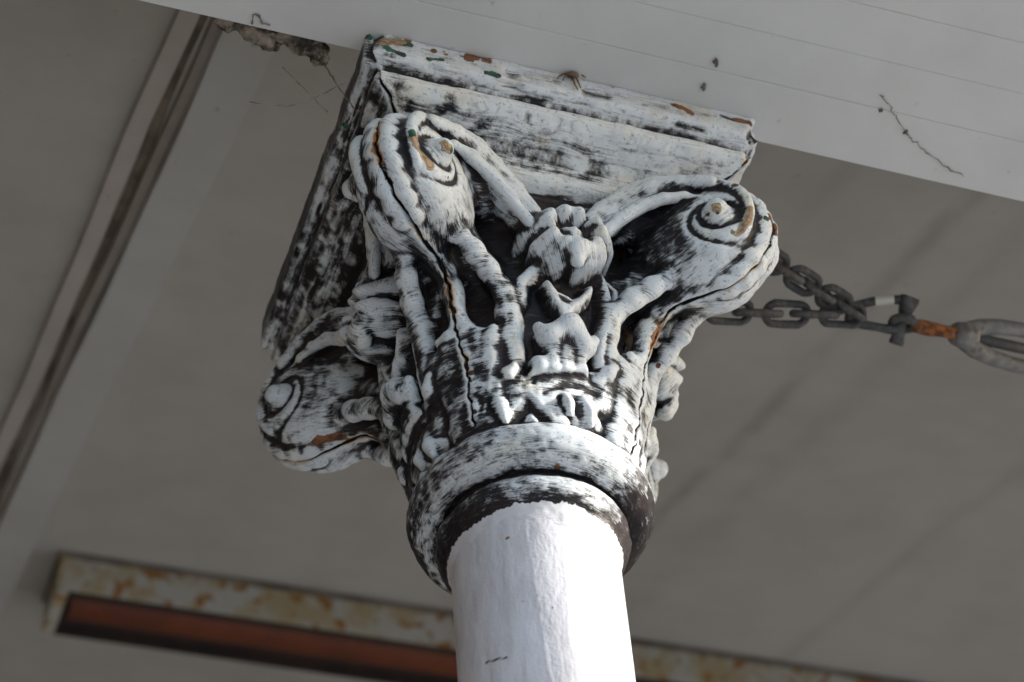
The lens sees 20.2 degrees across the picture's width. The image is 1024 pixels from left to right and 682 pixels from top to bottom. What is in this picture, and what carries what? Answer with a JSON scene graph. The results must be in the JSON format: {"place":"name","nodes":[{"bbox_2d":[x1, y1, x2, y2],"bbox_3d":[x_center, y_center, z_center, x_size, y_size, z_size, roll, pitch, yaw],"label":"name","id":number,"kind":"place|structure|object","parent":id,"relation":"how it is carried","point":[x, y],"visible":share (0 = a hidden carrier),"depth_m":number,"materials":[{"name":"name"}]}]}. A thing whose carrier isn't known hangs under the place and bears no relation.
{"place":"outdoors","nodes":[
{"label":"outdoors","id":0,"kind":"place"},
{"bbox_2d":[888,313,1023,373],"bbox_3d":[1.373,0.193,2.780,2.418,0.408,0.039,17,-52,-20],"label":"turnbuckle","id":1,"kind":"object","parent":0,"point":[974,339],"visible":1,"depth_m":2.25,"materials":[{"name":"metal"}]},
{"bbox_2d":[844,294,919,346],"bbox_3d":[0.290,-0.020,2.241,0.054,0.034,0.039,11,-50,-15],"label":"shackle","id":2,"kind":"object","parent":1,"relation":"attached to","point":[906,303],"visible":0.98,"depth_m":2.24,"materials":[{"name":"metal"}]},
{"label":"ground","id":3,"kind":"structure","parent":0,"visible":0},
{"bbox_2d":[256,34,778,681],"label":"column","id":4,"kind":"structure","parent":3,"relation":"on","point":[496,280],"depth_m":1.98,"materials":[{"name":"paint"}]},
{"bbox_2d":[557,71,585,89],"bbox_3d":[0.043,-0.189,2.061,0.023,0.022,0.005,11,-50,-15],"label":"spider","id":5,"kind":"object","parent":4,"relation":"attached to","point":[573,74],"visible":1,"depth_m":2.06},
{"bbox_2d":[140,0,1023,201],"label":"beam","id":6,"kind":"structure","parent":4,"relation":"on","point":[945,78],"depth_m":2.07,"materials":[{"name":"paint"}]},
{"bbox_2d":[213,17,283,51],"bbox_3d":[-0.187,-0.220,2.034,0.053,0.025,0.026,11,-50,-15],"label":"mud nest","id":7,"kind":"object","parent":6,"relation":"attached to","point":[264,39],"visible":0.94,"depth_m":2.03,"materials":[{"name":"brown soil"}]},
{"bbox_2d":[251,14,269,25],"bbox_3d":[-0.176,-0.225,2.016,0.014,0.002,0.009,11,-50,-15],"label":"cobweb","id":8,"kind":"object","parent":6,"relation":"attached to","point":[259,16],"visible":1,"depth_m":2.02},
{"bbox_2d":[274,32,329,66],"bbox_3d":[-0.148,-0.213,2.041,0.043,0.027,0.020,28,-56,-27],"label":"mud nest","id":9,"kind":"object","parent":6,"relation":"attached to","point":[316,52],"visible":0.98,"depth_m":2.04,"materials":[{"name":"brown soil"}]},
{"bbox_2d":[249,66,357,112],"bbox_3d":[-0.147,-0.181,2.025,0.079,0.068,0.002,11,-50,-15],"label":"cobweb","id":10,"kind":"object","parent":9,"relation":"attached to","point":[331,75],"visible":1,"depth_m":2.02},
{"bbox_2d":[0,0,1023,681],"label":"veranda ceiling","id":11,"kind":"structure","parent":6,"relation":"on","point":[842,498],"depth_m":2.95,"materials":[{"name":"paint"}]},
{"bbox_2d":[41,550,912,681],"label":"light fitting","id":12,"kind":"object","parent":11,"relation":"attached to","point":[124,602],"visible":0.75,"depth_m":3.47,"materials":[{"name":"metal"}]},
{"bbox_2d":[700,83,705,90],"bbox_3d":[0.139,-0.184,2.081,0.004,0.003,0.007,11,-50,-15],"label":"cobweb","id":13,"kind":"object","parent":6,"relation":"attached to","point":[703,87],"visible":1,"depth_m":2.08},
{"bbox_2d":[713,58,718,67],"bbox_3d":[0.147,-0.201,2.067,0.006,0.002,0.007,11,-50,-15],"label":"cobweb","id":14,"kind":"object","parent":6,"relation":"attached to","point":[716,62],"visible":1,"depth_m":2.07},
{"bbox_2d":[878,95,962,175],"bbox_3d":[0.301,-0.149,2.127,0.011,0.005,0.106,-34,-54,24],"label":"crack in paint","id":15,"kind":"object","parent":6,"relation":"attached to","point":[904,132],"visible":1,"depth_m":2.12,"materials":[{"name":"black paint"}]},
{"bbox_2d":[706,249,866,328],"bbox_3d":[0.198,-0.047,2.187,0.189,0.055,0.084,11,-50,-15],"label":"chain","id":16,"kind":"object","parent":4,"relation":"on","point":[841,301],"visible":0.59,"depth_m":2.21,"materials":[{"name":"metal"}]}
]}

